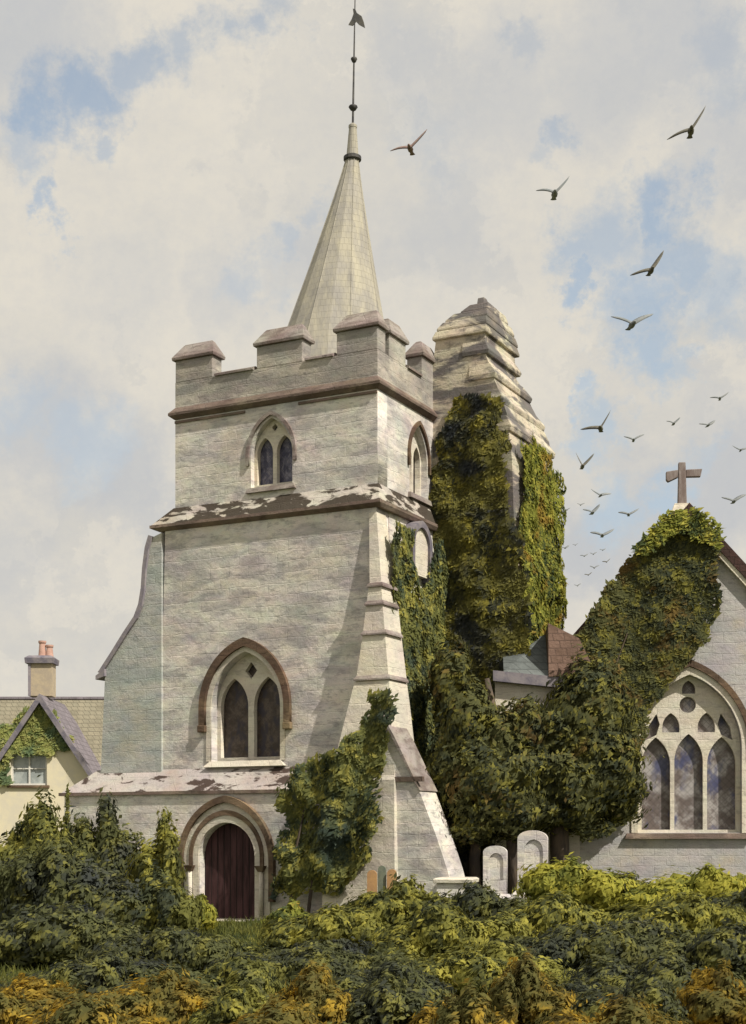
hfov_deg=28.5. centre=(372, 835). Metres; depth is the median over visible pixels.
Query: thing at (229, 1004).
shrub
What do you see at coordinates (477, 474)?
ivy
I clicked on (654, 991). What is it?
shrub
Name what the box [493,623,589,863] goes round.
nave
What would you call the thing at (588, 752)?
yew tree
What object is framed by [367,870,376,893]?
grave marker
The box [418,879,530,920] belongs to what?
shrub
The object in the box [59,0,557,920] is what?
church tower
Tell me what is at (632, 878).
shrub
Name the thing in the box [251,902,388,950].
shrub
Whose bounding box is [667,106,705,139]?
bird
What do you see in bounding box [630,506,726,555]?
ivy
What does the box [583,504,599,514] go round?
bird
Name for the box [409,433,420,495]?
window
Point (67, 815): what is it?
columnar shrub
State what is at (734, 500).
bird
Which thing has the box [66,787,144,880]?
shrub
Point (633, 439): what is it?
bird
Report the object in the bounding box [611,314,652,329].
bird
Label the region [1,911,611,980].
ground
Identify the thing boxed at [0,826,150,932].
shrub
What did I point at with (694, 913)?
shrub
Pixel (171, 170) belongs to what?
sky
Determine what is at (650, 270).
bird
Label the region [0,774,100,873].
shrub
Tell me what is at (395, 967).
shrub
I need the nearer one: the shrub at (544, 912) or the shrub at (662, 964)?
the shrub at (662, 964)
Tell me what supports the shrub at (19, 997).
on the ground at (213, 932)
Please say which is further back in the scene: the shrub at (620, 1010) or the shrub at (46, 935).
the shrub at (46, 935)
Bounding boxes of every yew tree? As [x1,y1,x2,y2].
[422,639,570,894]
[526,643,664,863]
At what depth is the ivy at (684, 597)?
35.76 m
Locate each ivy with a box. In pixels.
[391,518,449,818]
[428,391,533,876]
[518,433,567,646]
[574,512,722,842]
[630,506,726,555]
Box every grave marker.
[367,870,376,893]
[378,866,385,893]
[387,869,396,888]
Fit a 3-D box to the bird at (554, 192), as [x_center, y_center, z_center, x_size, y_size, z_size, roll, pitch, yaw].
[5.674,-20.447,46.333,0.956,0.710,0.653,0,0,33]
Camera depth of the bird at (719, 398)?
92.40 m
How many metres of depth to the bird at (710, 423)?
101.66 m
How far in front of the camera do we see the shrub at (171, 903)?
27.45 m
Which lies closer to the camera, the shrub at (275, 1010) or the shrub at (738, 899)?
the shrub at (275, 1010)
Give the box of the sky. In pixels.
[0,0,745,696]
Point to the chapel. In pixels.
(694, 818)
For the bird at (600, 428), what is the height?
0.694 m
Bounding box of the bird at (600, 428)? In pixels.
[580,410,610,431]
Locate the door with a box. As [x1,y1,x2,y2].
[205,823,254,918]
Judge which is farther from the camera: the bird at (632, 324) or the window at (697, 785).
the bird at (632, 324)
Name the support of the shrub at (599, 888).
on the ground at (213, 932)
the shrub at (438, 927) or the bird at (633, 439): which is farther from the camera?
the bird at (633, 439)
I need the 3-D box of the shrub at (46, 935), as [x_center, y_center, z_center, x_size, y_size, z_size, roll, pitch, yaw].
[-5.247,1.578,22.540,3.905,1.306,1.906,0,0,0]
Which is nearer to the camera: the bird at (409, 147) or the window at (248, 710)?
the window at (248, 710)
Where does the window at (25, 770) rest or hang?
in the cottage
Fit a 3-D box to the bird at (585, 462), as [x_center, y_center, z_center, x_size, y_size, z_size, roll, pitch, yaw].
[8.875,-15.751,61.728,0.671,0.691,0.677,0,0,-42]
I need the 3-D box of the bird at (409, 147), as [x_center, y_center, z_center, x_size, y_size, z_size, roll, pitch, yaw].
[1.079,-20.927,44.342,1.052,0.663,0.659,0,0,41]
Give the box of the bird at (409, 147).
[391,129,426,155]
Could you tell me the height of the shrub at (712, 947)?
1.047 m
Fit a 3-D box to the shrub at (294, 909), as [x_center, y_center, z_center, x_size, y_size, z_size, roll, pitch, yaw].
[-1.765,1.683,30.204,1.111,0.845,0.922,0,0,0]
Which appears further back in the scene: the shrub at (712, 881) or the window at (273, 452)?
the window at (273, 452)
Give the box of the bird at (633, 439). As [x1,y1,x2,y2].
[624,434,643,441]
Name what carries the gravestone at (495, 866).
on the ground at (213, 932)
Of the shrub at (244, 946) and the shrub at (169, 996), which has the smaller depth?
the shrub at (169, 996)
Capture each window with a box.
[11,753,46,784]
[217,654,279,760]
[255,420,291,487]
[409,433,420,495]
[638,676,739,832]
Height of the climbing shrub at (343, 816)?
5.349 m
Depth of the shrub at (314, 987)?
13.97 m
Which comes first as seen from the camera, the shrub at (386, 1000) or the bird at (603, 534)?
the shrub at (386, 1000)
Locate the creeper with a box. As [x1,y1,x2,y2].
[0,704,74,786]
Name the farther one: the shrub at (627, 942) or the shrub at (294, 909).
the shrub at (294, 909)
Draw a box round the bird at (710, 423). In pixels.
[700,420,714,426]
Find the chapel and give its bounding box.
[573,462,745,883]
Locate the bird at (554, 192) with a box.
[536,177,568,199]
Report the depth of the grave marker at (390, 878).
31.25 m
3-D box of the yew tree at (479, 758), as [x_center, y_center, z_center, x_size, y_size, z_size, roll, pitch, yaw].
[2.695,-1.484,33.660,2.869,6.216,3.386,0,0,-43]
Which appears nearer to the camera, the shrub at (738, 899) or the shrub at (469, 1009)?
the shrub at (469, 1009)
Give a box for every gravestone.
[483,846,510,899]
[511,830,547,899]
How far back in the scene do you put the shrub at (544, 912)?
25.56 m
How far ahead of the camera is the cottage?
56.17 m
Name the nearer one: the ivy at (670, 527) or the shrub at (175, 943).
the shrub at (175, 943)
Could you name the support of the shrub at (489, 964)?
on the ground at (213, 932)
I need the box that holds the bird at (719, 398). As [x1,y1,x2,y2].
[710,392,728,400]
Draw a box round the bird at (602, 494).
[591,489,610,496]
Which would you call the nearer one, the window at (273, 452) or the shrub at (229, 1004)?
the shrub at (229, 1004)
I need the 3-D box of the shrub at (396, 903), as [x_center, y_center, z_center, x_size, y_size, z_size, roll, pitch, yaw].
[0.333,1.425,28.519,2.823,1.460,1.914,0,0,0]
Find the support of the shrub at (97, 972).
on the ground at (213, 932)
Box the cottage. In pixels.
[0,640,103,845]
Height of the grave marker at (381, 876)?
1.272 m
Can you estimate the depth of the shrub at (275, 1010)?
11.86 m
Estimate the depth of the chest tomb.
31.27 m
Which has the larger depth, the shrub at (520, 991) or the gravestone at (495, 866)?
the gravestone at (495, 866)
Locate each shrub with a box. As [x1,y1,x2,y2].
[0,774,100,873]
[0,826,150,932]
[0,900,140,969]
[0,945,209,994]
[0,972,99,1023]
[14,983,173,1023]
[63,783,72,835]
[63,924,244,972]
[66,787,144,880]
[85,964,225,1023]
[114,859,213,935]
[121,806,186,889]
[175,953,289,998]
[186,976,277,1023]
[197,893,219,932]
[200,932,271,955]
[200,936,424,991]
[229,993,334,1023]
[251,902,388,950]
[261,897,308,925]
[268,687,399,912]
[274,958,352,1023]
[326,969,451,1023]
[333,950,456,1005]
[342,872,447,930]
[358,899,532,960]
[401,935,574,998]
[408,977,514,1023]
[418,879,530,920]
[477,890,611,939]
[480,946,587,1023]
[512,852,645,913]
[515,915,697,970]
[524,989,692,1023]
[552,940,745,998]
[568,972,696,1023]
[595,888,745,938]
[603,862,745,910]
[614,870,646,912]
[667,917,745,979]
[673,958,745,1023]
[703,887,745,908]
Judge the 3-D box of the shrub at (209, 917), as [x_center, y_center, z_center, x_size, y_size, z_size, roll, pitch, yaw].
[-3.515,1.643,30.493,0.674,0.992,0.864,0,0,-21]
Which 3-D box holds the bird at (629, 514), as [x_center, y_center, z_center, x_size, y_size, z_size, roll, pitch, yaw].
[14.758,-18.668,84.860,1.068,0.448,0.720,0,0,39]
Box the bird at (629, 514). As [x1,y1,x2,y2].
[618,509,637,515]
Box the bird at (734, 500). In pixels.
[721,494,745,503]
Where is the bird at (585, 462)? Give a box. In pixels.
[576,454,593,468]
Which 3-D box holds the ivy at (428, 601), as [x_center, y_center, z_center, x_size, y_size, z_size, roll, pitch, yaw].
[1.214,-2.864,35.171,0.396,9.008,3.302,0,0,27]
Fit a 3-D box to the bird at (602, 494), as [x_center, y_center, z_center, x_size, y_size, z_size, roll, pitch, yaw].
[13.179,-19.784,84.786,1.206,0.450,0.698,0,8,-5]
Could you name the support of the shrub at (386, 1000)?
on the ground at (213, 932)
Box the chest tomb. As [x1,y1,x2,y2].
[433,877,478,896]
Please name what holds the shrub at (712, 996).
on the ground at (213, 932)
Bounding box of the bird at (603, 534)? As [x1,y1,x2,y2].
[590,529,613,537]
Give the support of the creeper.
attached to the cottage
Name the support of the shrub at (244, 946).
on the ground at (213, 932)
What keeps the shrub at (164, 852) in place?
on the ground at (213, 932)
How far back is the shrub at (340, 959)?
18.16 m
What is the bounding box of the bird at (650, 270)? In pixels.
[630,250,663,275]
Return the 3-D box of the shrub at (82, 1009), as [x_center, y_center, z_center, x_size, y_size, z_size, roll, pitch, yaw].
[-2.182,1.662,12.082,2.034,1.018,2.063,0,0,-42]
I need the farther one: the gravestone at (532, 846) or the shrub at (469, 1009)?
the gravestone at (532, 846)
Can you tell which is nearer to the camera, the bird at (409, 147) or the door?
the door
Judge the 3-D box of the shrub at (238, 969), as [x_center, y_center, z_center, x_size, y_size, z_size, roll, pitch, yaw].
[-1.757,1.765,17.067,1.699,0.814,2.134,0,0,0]
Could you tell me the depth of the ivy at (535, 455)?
37.00 m

